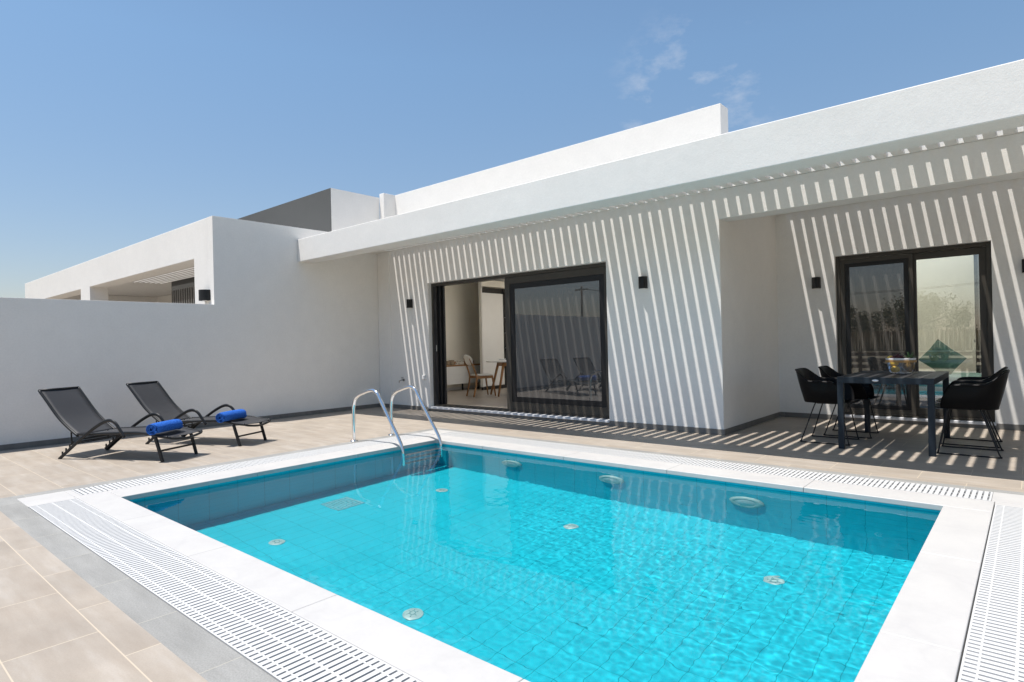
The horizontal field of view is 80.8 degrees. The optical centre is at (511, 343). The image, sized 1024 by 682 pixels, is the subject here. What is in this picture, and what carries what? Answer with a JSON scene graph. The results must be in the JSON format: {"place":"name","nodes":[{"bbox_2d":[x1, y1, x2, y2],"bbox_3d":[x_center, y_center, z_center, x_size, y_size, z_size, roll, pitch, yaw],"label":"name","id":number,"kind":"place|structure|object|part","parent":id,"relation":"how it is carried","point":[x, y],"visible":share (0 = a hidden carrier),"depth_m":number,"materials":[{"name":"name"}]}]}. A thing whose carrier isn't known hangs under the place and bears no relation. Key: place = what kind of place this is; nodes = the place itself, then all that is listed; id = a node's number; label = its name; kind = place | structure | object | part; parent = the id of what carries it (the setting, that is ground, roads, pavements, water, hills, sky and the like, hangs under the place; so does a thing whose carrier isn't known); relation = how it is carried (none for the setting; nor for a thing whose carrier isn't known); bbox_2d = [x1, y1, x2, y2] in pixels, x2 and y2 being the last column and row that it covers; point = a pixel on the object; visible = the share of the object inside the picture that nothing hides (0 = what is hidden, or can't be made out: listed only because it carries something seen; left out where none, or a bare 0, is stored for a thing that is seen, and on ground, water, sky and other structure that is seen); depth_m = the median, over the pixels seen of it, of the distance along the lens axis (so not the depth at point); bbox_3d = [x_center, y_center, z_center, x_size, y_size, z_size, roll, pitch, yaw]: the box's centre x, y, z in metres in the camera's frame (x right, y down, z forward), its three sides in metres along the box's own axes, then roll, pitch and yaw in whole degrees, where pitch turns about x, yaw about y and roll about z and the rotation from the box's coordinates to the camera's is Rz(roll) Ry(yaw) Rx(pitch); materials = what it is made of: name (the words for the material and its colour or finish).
{"place":"outdoors","nodes":[
{"label":"outdoors","id":0,"kind":"place"},
{"bbox_2d":[13,429,432,498],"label":"border paving","id":1,"kind":"structure","parent":0,"point":[146,476],"depth_m":5.98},
{"bbox_2d":[350,385,441,453],"bbox_3d":[-1.411,1.225,7.365,1.035,1.390,0.680,-1,0,41],"label":"pool ladder","id":2,"kind":"object","parent":1,"relation":"on","point":[390,418],"visible":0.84,"depth_m":7.40,"materials":[{"name":"metal"}]},
{"bbox_2d":[0,407,1023,681],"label":"terrace paving","id":3,"kind":"structure","parent":0,"point":[60,621],"depth_m":5.88,"materials":[{"name":"beige tile"}]},
{"bbox_2d":[38,386,202,461],"bbox_3d":[-4.418,0.891,6.804,1.867,0.786,0.594,-1,0,16],"label":"sun lounger","id":4,"kind":"object","parent":3,"relation":"on","point":[75,411],"visible":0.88,"depth_m":6.88,"materials":[{"name":"paint"}]},
{"bbox_2d":[146,419,182,434],"bbox_3d":[-3.747,0.897,6.500,0.133,0.122,0.437,-1,0,6],"label":"rolled towel","id":5,"kind":"object","parent":4,"relation":"on","point":[161,427],"visible":1,"depth_m":6.41,"materials":[{"name":"blue fabric"}]},
{"bbox_2d":[0,216,379,450],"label":"boundary wall","id":6,"kind":"structure","parent":3,"relation":"on","point":[274,328],"depth_m":9.42,"materials":[{"name":"white paint"}]},
{"bbox_2d":[126,381,270,445],"bbox_3d":[-4.016,0.882,7.732,1.866,0.786,0.594,-1,0,16],"label":"sun lounger","id":7,"kind":"object","parent":3,"relation":"on","point":[152,396],"visible":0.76,"depth_m":7.83,"materials":[{"name":"paint"}]},
{"bbox_2d":[215,409,246,422],"bbox_3d":[-3.461,0.889,7.428,0.129,0.124,0.437,-1,0,12],"label":"rolled towel","id":8,"kind":"object","parent":7,"relation":"on","point":[221,417],"visible":1,"depth_m":7.34,"materials":[{"name":"blue fabric"}]},
{"bbox_2d":[128,443,939,512],"bbox_3d":[-0.106,1.878,4.521,5.709,1.343,3.927,-1,0,41],"label":"pool basin","id":9,"kind":"object","parent":3,"relation":"in","point":[938,511],"visible":0.03,"depth_m":5.39,"materials":[{"name":"tile"}]},
{"bbox_2d":[75,434,994,681],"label":"pool coping","id":10,"kind":"object","parent":9,"relation":"on","point":[922,635],"visible":0.94,"depth_m":2.99,"materials":[{"name":"stone"}]},
{"bbox_2d":[132,444,938,681],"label":"pool water","id":11,"kind":"structure","parent":9,"relation":"in","point":[531,569],"depth_m":3.40,"materials":[{"name":"blue liquid"}]},
{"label":"overflow channel","id":12,"kind":"structure","parent":9,"relation":"in","visible":0},
{"bbox_2d":[17,491,75,507],"bbox_3d":[-3.753,1.277,4.855,0.401,0.054,0.312,-1,0,41],"label":"corner plate","id":13,"kind":"object","parent":12,"relation":"on","point":[28,502],"visible":0.59,"depth_m":4.84,"materials":[{"name":"stone"}]},
{"bbox_2d":[64,490,80,496],"bbox_3d":[-3.669,1.275,5.022,0.311,0.054,0.050,-1,0,41],"label":"filler strip","id":14,"kind":"object","parent":12,"relation":"on","point":[72,493],"visible":0.47,"depth_m":5.01,"materials":[{"name":"stone"}]},
{"bbox_2d":[29,498,420,681],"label":"overflow grate","id":15,"kind":"object","parent":12,"relation":"on","point":[276,642],"visible":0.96,"depth_m":2.71,"materials":[{"name":"plastic"}]},
{"bbox_2d":[72,433,433,494],"bbox_3d":[-2.390,1.246,6.501,0.305,0.053,3.857,-1,0,41],"label":"overflow grate","id":16,"kind":"object","parent":12,"relation":"on","point":[129,483],"visible":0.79,"depth_m":6.01,"materials":[{"name":"plastic"}]},
{"bbox_2d":[420,429,452,433],"bbox_3d":[-1.006,1.213,8.088,0.331,0.054,0.311,-1,0,41],"label":"corner plate","id":17,"kind":"object","parent":12,"relation":"on","point":[439,431],"visible":0.36,"depth_m":8.08,"materials":[{"name":"stone"}]},
{"bbox_2d":[440,431,992,500],"bbox_3d":[1.264,1.161,6.124,5.669,0.053,0.305,-1,0,41],"label":"overflow grate","id":18,"kind":"object","parent":12,"relation":"on","point":[933,489],"visible":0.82,"depth_m":5.33,"materials":[{"name":"plastic"}]},
{"bbox_2d":[958,505,1023,681],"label":"overflow grate","id":19,"kind":"object","parent":12,"relation":"on","point":[994,649],"visible":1,"depth_m":2.52,"materials":[{"name":"plastic"}]},
{"bbox_2d":[992,492,1023,504],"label":"corner plate","id":20,"kind":"object","parent":12,"relation":"on","point":[1007,498],"visible":0.7,"depth_m":4.21,"materials":[{"name":"stone"}]},
{"bbox_2d":[995,502,1023,507],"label":"filler strip","id":21,"kind":"object","parent":12,"relation":"on","point":[1009,504],"visible":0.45,"depth_m":4.06,"materials":[{"name":"stone"}]},
{"bbox_2d":[795,368,859,445],"bbox_3d":[3.513,0.682,6.702,0.596,0.805,0.601,-1,0,41],"label":"dining chair","id":22,"kind":"object","parent":3,"relation":"on","point":[815,388],"visible":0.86,"depth_m":6.62,"materials":[{"name":"black plastic"}]},
{"bbox_2d":[818,366,878,438],"bbox_3d":[3.978,0.671,7.103,0.596,0.805,0.601,-1,0,40],"label":"dining chair","id":23,"kind":"object","parent":3,"relation":"on","point":[861,392],"visible":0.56,"depth_m":7.05,"materials":[{"name":"black plastic"}]},
{"bbox_2d":[837,371,949,456],"bbox_3d":[4.131,0.700,6.480,0.830,0.742,1.359,-1,0,41],"label":"dining table","id":24,"kind":"object","parent":3,"relation":"on","point":[930,379],"visible":0.94,"depth_m":6.19,"materials":[{"name":"black metal"}]},
{"bbox_2d":[885,358,916,373],"bbox_3d":[4.195,0.239,6.493,0.291,0.168,0.244,-1,0,41],"label":"fruit bowl","id":25,"kind":"object","parent":24,"relation":"on","point":[899,360],"visible":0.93,"depth_m":6.44,"materials":[{"name":"clear glass"}]},
{"bbox_2d":[891,366,899,372],"bbox_3d":[4.133,0.279,6.489,0.089,0.072,0.071,-1,0,41],"label":"lemon","id":26,"kind":"object","parent":25,"relation":"in","point":[895,369],"visible":1,"depth_m":6.46,"materials":[{"name":"yellow food"}]},
{"bbox_2d":[890,354,905,357],"bbox_3d":[4.177,0.139,6.515,0.153,0.064,0.131,-1,0,15],"label":"grape bunch","id":27,"kind":"object","parent":25,"relation":"in","point":[898,356],"visible":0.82,"depth_m":6.47,"materials":[{"name":"purple food"}]},
{"bbox_2d":[903,351,916,371],"bbox_3d":[4.253,0.189,6.446,0.195,0.224,0.208,-1,0,41],"label":"pineapple","id":28,"kind":"object","parent":25,"relation":"in","point":[909,367],"visible":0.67,"depth_m":6.41,"materials":[{"name":"green plant"}]},
{"bbox_2d":[936,367,1007,447],"bbox_3d":[4.848,0.651,6.345,0.596,0.805,0.601,-1,0,42],"label":"dining chair","id":29,"kind":"object","parent":3,"relation":"on","point":[979,378],"visible":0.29,"depth_m":6.36,"materials":[{"name":"black plastic"}]},
{"bbox_2d":[935,369,1009,458],"bbox_3d":[4.468,0.659,5.856,0.596,0.805,0.601,-1,0,40],"label":"dining chair","id":30,"kind":"object","parent":3,"relation":"on","point":[977,395],"visible":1,"depth_m":5.66,"materials":[{"name":"black plastic"}]},
{"bbox_2d":[0,428,1023,681],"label":"border paving","id":31,"kind":"structure","parent":0,"point":[204,654],"depth_m":2.88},
{"bbox_2d":[0,0,1023,297],"label":"sky","id":32,"kind":"structure","parent":0,"point":[124,123],"materials":[{"name":"blue"}]},
{"bbox_3d":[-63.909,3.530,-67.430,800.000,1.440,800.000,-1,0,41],"label":"ground","id":33,"kind":"structure","parent":0,"visible":0},
{"bbox_2d":[25,188,379,303],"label":"neighbouring house","id":34,"kind":"structure","parent":33,"relation":"on","point":[170,266],"depth_m":11.76,"materials":[{"name":"white paint"}]},
{"bbox_2d":[198,289,210,300],"bbox_3d":[-4.836,-0.756,9.431,0.218,0.169,0.126,-1,0,41],"label":"wall lamp","id":35,"kind":"object","parent":34,"relation":"attached to","point":[204,294],"visible":1,"depth_m":9.37,"materials":[{"name":"black plastic"}]},
{"bbox_2d":[297,59,1023,434],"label":"house","id":36,"kind":"structure","parent":33,"relation":"on","point":[885,217],"depth_m":7.98,"materials":[{"name":"white paint"}]},
{"bbox_2d":[406,299,412,307],"bbox_3d":[-1.885,-0.730,11.010,0.110,0.156,0.085,-1,0,41],"label":"wall lamp","id":37,"kind":"object","parent":36,"relation":"attached to","point":[409,302],"visible":1,"depth_m":10.97,"materials":[{"name":"black plastic"}]},
{"bbox_2d":[447,360,480,389],"bbox_3d":[-1.394,0.778,14.340,0.274,0.687,1.670,-1,0,41],"label":"sideboard","id":38,"kind":"object","parent":36,"relation":"on","point":[457,374],"visible":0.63,"depth_m":14.36,"materials":[{"name":"white paint"}]},
{"bbox_3d":[-1.660,0.762,13.843,0.019,0.417,0.548,-1,0,41],"label":"cupboard door","id":39,"kind":"part","parent":38,"relation":"part of","materials":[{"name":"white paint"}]},
{"bbox_2d":[455,360,463,364],"bbox_3d":[-1.251,0.452,14.395,0.017,0.110,0.282,-1,0,41],"label":"word sign","id":40,"kind":"object","parent":38,"relation":"on","point":[460,363],"visible":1,"depth_m":14.40,"materials":[{"name":"beige paint"}]},
{"bbox_3d":[-0.936,0.745,14.681,0.019,0.417,0.533,-1,0,41],"label":"cupboard door","id":41,"kind":"part","parent":38,"relation":"part of","materials":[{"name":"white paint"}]},
{"bbox_2d":[463,355,495,396],"bbox_3d":[-0.698,0.668,12.658,0.610,0.883,0.452,-1,0,-27],"label":"indoor chair","id":42,"kind":"object","parent":36,"relation":"on","point":[468,360],"visible":1,"depth_m":12.57,"materials":[{"name":"brown wood"}]},
{"bbox_2d":[478,281,506,389],"bbox_3d":[-0.270,-0.216,14.813,0.090,2.622,1.435,-1,0,41],"label":"kitchen cabinet","id":43,"kind":"object","parent":36,"relation":"on","point":[491,333],"visible":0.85,"depth_m":14.48,"materials":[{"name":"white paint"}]},
{"bbox_3d":[-0.452,-0.100,14.551,0.026,2.225,0.733,-1,0,41],"label":"door","id":44,"kind":"part","parent":43,"relation":"part of","materials":[{"name":"white paint"}]},
{"bbox_2d":[502,289,506,384],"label":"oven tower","id":45,"kind":"structure","parent":43,"relation":"in","point":[504,328],"depth_m":14.85,"materials":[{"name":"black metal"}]},
{"bbox_2d":[486,360,505,396],"bbox_3d":[0.102,0.722,12.841,1.320,0.740,0.800,-1,0,-17],"label":"indoor table","id":46,"kind":"object","parent":36,"relation":"on","point":[502,363],"visible":0.41,"depth_m":12.54,"materials":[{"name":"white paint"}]},
{"bbox_2d":[431,262,608,418],"bbox_3d":[0.021,-0.008,9.644,3.702,2.192,0.162,-1,0,41],"label":"sliding door","id":47,"kind":"structure","parent":36,"relation":"in","point":[556,319],"depth_m":9.09,"materials":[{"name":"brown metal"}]},
{"bbox_2d":[638,276,647,288],"bbox_3d":[1.710,-0.801,7.903,0.110,0.156,0.085,-1,0,41],"label":"wall lamp","id":48,"kind":"object","parent":36,"relation":"attached to","point":[642,282],"visible":1,"depth_m":7.87,"materials":[{"name":"black plastic"}]},
{"bbox_2d":[812,277,820,288],"bbox_3d":[4.286,-0.857,8.491,0.110,0.156,0.085,-1,0,41],"label":"wall lamp","id":49,"kind":"object","parent":36,"relation":"attached to","point":[816,282],"visible":1,"depth_m":8.46,"materials":[{"name":"black plastic"}]},
{"bbox_2d":[836,241,994,421],"bbox_3d":[5.238,-0.129,7.908,1.700,2.192,0.145,-1,0,41],"label":"sliding door","id":50,"kind":"structure","parent":36,"relation":"in","point":[877,312],"depth_m":8.02,"materials":[{"name":"black glass"}]},
{"bbox_2d":[919,371,980,405],"bbox_3d":[6.314,0.673,9.506,1.750,0.435,1.885,-1,0,41],"label":"bed","id":51,"kind":"object","parent":36,"relation":"on","point":[954,375],"visible":0.08,"depth_m":8.63,"materials":[{"name":"white fabric"}]},
{"bbox_2d":[919,339,965,374],"bbox_3d":[6.370,0.229,8.910,0.450,0.450,0.150,44,-5,25],"label":"cushion","id":52,"kind":"object","parent":51,"relation":"on","point":[938,355],"visible":0.94,"depth_m":8.86,"materials":[{"name":"green fabric"}]},
{"bbox_2d":[973,254,980,372],"bbox_3d":[7.372,-0.293,9.521,0.065,2.422,0.850,-1,0,41],"label":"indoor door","id":53,"kind":"structure","parent":36,"relation":"on","point":[977,340],"depth_m":9.20,"materials":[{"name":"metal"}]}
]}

